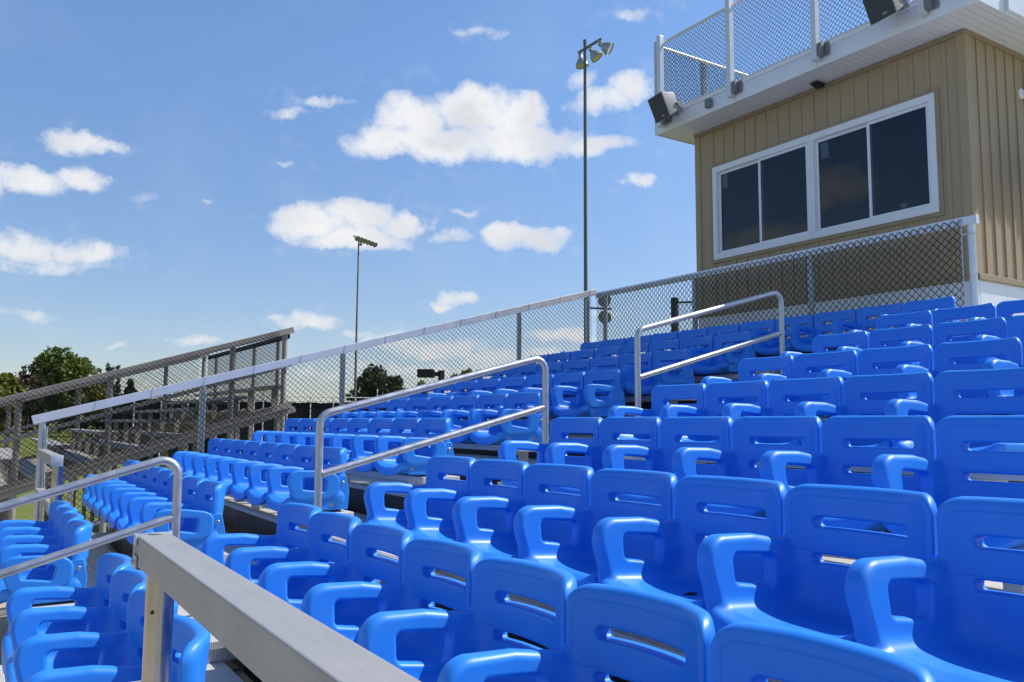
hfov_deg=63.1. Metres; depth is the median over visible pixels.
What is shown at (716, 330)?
stadium seat
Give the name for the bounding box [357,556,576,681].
stadium seat
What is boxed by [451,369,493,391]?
stadium seat
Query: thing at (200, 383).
chain link fence
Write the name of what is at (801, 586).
stadium seat
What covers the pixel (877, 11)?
loudspeaker
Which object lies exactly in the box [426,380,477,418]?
stadium seat
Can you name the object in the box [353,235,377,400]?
light pole
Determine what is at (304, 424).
stadium seat
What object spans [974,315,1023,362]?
stadium seat
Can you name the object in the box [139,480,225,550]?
stadium seat
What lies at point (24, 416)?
tree
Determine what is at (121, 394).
tree
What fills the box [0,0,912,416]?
sky
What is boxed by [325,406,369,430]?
stadium seat
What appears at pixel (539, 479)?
stadium seat
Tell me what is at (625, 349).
stadium seat
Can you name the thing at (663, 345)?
stadium seat
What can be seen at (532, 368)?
stadium seat
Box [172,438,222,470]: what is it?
stadium seat
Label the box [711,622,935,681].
stadium seat
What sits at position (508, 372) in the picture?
stadium seat
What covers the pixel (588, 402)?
stadium seat
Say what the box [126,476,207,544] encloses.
stadium seat
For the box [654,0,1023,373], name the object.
press box
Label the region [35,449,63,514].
guard rail
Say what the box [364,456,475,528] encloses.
stadium seat
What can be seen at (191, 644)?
stadium seat
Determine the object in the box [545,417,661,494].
stadium seat
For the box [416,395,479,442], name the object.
stadium seat
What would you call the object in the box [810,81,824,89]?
floodlight
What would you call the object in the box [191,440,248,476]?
stadium seat
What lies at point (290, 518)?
stadium seat
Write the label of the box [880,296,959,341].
stadium seat
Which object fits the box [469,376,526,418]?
stadium seat
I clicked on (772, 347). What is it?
stadium seat
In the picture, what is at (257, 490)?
stadium seat
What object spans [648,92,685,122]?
loudspeaker
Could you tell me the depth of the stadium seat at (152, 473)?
7.62 m
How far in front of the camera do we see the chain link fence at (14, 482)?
12.05 m
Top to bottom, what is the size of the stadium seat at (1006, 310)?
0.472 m
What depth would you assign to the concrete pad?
8.33 m
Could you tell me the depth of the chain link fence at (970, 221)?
9.89 m
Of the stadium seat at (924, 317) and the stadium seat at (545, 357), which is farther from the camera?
the stadium seat at (545, 357)
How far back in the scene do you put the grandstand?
7.13 m
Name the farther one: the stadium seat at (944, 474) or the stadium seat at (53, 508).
the stadium seat at (53, 508)
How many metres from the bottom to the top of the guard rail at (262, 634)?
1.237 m
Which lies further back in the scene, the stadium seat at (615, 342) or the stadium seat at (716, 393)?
the stadium seat at (615, 342)
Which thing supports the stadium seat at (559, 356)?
on the grandstand
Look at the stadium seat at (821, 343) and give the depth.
6.76 m
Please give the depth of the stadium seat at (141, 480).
8.03 m
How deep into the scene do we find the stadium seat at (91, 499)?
8.44 m
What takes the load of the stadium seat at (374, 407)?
on the grandstand
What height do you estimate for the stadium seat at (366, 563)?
0.472 m
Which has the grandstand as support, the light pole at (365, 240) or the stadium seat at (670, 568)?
the stadium seat at (670, 568)
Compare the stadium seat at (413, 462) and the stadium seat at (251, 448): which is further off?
the stadium seat at (251, 448)
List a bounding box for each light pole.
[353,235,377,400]
[576,38,613,342]
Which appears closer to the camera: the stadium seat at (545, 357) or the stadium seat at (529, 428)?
the stadium seat at (529, 428)
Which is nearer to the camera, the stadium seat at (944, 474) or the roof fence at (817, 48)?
the stadium seat at (944, 474)
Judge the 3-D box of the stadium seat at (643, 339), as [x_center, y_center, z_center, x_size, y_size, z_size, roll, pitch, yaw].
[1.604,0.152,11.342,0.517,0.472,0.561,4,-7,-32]
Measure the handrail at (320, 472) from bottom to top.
1.546 m
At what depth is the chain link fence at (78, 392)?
16.93 m
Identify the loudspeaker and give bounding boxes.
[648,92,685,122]
[862,0,914,24]
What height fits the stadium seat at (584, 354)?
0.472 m
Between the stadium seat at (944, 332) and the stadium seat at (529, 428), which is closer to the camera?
the stadium seat at (944, 332)
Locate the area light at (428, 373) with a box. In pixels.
[417,369,444,379]
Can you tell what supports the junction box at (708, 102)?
attached to the press box at (899, 122)
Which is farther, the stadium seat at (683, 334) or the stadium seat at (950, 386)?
the stadium seat at (683, 334)
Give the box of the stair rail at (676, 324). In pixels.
[671,297,698,349]
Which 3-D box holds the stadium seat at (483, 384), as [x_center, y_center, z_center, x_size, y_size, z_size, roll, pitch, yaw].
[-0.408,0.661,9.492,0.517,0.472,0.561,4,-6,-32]
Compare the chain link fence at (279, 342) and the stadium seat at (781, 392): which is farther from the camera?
the chain link fence at (279, 342)
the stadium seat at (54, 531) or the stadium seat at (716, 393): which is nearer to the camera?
the stadium seat at (716, 393)
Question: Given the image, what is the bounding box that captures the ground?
[0,422,170,532]
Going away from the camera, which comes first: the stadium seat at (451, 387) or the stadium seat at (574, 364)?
the stadium seat at (574, 364)
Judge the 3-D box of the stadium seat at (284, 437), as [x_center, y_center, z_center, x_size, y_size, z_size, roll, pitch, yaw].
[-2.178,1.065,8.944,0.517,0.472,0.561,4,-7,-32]
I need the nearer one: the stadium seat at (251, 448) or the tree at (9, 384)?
the stadium seat at (251, 448)
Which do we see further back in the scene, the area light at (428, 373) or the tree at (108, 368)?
the tree at (108, 368)
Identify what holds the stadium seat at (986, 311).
on the grandstand
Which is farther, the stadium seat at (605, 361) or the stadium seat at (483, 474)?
the stadium seat at (605, 361)
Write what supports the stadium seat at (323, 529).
on the grandstand
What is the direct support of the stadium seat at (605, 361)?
on the grandstand
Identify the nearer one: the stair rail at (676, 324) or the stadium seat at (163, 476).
the stadium seat at (163, 476)
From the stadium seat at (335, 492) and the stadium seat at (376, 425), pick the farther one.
the stadium seat at (376, 425)
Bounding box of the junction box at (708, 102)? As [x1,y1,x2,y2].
[704,97,712,108]
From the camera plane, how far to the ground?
24.40 m
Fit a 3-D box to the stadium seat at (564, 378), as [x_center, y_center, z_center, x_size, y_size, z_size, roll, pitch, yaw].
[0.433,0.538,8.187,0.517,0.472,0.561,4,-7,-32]
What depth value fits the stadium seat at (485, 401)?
7.80 m
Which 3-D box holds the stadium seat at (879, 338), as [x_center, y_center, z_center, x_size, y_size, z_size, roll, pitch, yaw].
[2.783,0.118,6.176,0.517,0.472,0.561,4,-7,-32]
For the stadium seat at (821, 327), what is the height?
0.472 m
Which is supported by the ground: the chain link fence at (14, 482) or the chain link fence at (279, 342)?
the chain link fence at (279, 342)
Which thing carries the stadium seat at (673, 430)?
on the grandstand
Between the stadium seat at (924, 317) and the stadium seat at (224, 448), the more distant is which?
the stadium seat at (224, 448)
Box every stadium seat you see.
[0,500,70,529]
[0,506,77,555]
[0,512,83,567]
[0,519,92,603]
[2,553,133,674]
[5,568,145,681]
[13,588,177,681]
[26,614,210,681]
[82,460,139,506]
[87,462,138,510]
[93,466,156,516]
[100,467,167,521]
[108,470,172,528]
[116,473,192,530]
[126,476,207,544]
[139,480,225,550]
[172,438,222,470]
[181,439,235,474]
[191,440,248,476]
[200,503,321,578]
[203,441,264,480]
[216,442,282,494]
[224,512,361,598]
[230,444,299,499]
[247,445,314,504]
[252,418,302,454]
[258,523,414,624]
[264,418,317,456]
[265,447,348,510]
[278,418,334,458]
[294,418,352,461]
[301,537,482,660]
[310,418,372,463]
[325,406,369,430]
[329,418,395,464]
[339,401,388,430]
[350,418,421,471]
[356,398,409,431]
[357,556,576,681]
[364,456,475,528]
[374,397,430,432]
[374,418,453,475]
[394,396,453,432]
[397,384,434,409]
[404,459,529,540]
[408,383,455,409]
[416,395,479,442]
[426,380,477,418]
[437,583,714,681]
[441,393,508,443]
[446,378,500,418]
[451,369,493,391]
[452,463,593,558]
[468,391,541,444]
[469,368,514,391]
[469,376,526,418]
[490,364,539,390]
[493,374,554,418]
[498,417,602,491]
[506,354,549,376]
[512,361,563,388]
[513,468,677,586]
[520,371,585,418]
[526,351,571,374]
[536,358,591,396]
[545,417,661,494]
[548,349,595,372]
[551,369,624,418]
[560,341,602,368]
[562,355,620,396]
[572,346,621,370]
[581,338,625,366]
[591,352,653,396]
[592,475,786,609]
[597,342,649,368]
[602,416,732,504]
[605,334,651,356]
[608,383,706,439]
[623,348,694,395]
[625,339,680,376]
[630,331,678,350]
[654,335,713,375]
[658,327,708,350]
[660,380,768,442]
[672,416,821,517]
[687,323,739,347]
[688,331,755,374]
[697,484,937,642]
[701,355,793,416]
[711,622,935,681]
[717,319,775,357]
[722,376,843,444]
[752,314,813,356]
[755,350,857,417]
[759,415,935,533]
[780,331,868,373]
[789,308,856,352]
[795,372,934,447]
[819,344,933,399]
[831,303,902,346]
[836,324,933,369]
[844,496,1023,681]
[848,310,932,347]
[871,415,1023,549]
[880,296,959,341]
[885,367,1023,451]
[893,337,1022,414]
[900,317,1006,365]
[904,303,995,341]
[968,300,1023,338]
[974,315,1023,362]
[982,341,1023,414]
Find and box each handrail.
[0,456,181,578]
[314,356,548,508]
[634,291,784,459]
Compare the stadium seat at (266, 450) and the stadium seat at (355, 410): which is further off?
the stadium seat at (355, 410)
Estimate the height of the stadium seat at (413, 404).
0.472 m
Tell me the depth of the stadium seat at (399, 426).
7.29 m
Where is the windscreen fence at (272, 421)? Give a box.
[132,389,385,460]
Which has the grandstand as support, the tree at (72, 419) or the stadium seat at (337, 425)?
the stadium seat at (337, 425)
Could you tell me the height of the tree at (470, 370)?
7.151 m
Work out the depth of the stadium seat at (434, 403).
8.71 m
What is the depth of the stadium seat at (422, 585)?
2.98 m
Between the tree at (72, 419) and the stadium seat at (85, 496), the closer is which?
the stadium seat at (85, 496)
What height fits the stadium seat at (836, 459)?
0.472 m
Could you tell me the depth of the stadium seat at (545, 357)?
11.84 m
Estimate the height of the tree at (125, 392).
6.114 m
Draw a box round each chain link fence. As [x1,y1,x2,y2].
[0,327,294,531]
[0,354,209,506]
[31,289,596,525]
[206,334,289,440]
[595,214,978,373]
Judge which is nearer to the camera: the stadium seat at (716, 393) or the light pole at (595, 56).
the stadium seat at (716, 393)
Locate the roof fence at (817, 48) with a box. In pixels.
[654,0,938,134]
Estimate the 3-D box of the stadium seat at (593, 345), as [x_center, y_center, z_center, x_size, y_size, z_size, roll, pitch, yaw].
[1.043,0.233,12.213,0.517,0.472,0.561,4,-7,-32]
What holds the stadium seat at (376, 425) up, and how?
on the grandstand
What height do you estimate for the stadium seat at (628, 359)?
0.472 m
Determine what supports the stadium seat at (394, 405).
on the grandstand
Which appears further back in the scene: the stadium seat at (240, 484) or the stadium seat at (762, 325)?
the stadium seat at (762, 325)
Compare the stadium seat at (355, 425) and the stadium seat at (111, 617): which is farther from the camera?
the stadium seat at (355, 425)
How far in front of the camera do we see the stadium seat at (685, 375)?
8.28 m
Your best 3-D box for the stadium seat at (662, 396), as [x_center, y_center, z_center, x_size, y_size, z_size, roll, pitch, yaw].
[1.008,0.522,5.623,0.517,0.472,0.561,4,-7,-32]
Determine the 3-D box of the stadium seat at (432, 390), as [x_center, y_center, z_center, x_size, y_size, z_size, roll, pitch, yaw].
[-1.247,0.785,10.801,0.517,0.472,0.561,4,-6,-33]
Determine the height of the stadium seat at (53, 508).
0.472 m
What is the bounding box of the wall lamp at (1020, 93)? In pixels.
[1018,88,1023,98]
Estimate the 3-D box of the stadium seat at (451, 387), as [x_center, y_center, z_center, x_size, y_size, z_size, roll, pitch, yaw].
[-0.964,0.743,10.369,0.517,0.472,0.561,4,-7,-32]
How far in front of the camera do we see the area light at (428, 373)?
21.82 m
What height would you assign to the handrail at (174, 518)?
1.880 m
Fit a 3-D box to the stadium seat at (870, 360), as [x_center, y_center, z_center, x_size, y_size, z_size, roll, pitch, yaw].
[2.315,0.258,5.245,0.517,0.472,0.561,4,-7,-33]
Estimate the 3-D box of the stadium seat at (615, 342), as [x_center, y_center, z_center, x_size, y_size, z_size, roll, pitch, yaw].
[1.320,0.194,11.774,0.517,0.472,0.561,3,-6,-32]
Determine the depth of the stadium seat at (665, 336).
11.05 m
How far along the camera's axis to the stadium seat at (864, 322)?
8.45 m
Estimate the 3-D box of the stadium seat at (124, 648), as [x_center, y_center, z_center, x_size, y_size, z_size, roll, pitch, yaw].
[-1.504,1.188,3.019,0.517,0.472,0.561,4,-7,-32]
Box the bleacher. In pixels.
[0,385,295,546]
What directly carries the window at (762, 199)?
in the press box at (899, 122)
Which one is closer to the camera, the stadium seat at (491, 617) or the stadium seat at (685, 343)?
the stadium seat at (491, 617)
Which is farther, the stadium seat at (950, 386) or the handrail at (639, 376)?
the handrail at (639, 376)
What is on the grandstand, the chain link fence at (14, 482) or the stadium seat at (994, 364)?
the stadium seat at (994, 364)
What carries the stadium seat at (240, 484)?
on the grandstand
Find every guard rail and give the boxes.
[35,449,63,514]
[130,531,420,681]
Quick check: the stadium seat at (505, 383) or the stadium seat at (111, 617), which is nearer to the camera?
the stadium seat at (111, 617)
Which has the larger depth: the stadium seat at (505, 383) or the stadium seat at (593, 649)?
the stadium seat at (505, 383)
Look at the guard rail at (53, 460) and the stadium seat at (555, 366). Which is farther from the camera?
the stadium seat at (555, 366)
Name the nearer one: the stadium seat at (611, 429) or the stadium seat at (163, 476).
the stadium seat at (611, 429)
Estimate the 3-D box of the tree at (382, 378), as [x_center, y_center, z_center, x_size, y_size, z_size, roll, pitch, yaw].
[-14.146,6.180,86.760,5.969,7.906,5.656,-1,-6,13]
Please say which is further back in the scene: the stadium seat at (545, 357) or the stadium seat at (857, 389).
the stadium seat at (545, 357)
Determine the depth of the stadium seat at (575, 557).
3.44 m
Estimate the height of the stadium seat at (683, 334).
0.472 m
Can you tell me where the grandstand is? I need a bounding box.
[0,370,1023,681]
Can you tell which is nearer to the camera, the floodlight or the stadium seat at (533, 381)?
the stadium seat at (533, 381)
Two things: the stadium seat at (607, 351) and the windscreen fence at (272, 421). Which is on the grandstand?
the stadium seat at (607, 351)
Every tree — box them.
[0,372,26,431]
[10,389,58,429]
[15,363,45,432]
[27,346,102,432]
[62,403,94,428]
[75,382,106,436]
[95,393,123,428]
[105,363,121,428]
[116,379,136,428]
[345,363,403,402]
[450,367,472,390]
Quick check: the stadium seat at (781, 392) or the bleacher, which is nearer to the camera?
the stadium seat at (781, 392)
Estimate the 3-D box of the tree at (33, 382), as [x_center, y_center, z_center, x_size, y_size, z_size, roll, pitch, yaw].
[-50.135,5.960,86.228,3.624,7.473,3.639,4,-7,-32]
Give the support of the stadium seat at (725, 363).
on the grandstand
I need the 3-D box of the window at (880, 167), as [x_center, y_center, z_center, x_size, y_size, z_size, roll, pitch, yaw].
[4.285,-2.030,9.948,0.090,1.360,1.652,4,-7,-32]
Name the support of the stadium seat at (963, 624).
on the grandstand
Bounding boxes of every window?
[712,135,812,259]
[810,92,939,238]
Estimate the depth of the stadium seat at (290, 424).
9.97 m
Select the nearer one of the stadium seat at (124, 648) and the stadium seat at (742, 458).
the stadium seat at (124, 648)
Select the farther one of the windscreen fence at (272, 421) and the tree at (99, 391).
the tree at (99, 391)
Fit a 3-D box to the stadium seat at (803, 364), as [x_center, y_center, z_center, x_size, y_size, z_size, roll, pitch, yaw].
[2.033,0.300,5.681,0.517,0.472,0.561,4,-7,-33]
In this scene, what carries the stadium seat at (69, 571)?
on the grandstand
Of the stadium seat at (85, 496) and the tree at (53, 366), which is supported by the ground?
the tree at (53, 366)
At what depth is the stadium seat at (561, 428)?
5.26 m
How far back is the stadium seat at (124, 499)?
6.73 m
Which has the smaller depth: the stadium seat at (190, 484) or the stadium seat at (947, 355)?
the stadium seat at (947, 355)
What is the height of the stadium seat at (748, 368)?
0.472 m
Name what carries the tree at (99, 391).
on the ground
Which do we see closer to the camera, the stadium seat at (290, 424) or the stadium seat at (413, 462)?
the stadium seat at (413, 462)
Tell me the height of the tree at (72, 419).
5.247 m
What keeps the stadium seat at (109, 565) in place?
on the grandstand
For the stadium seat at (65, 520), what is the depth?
5.92 m
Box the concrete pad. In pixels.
[0,602,237,669]

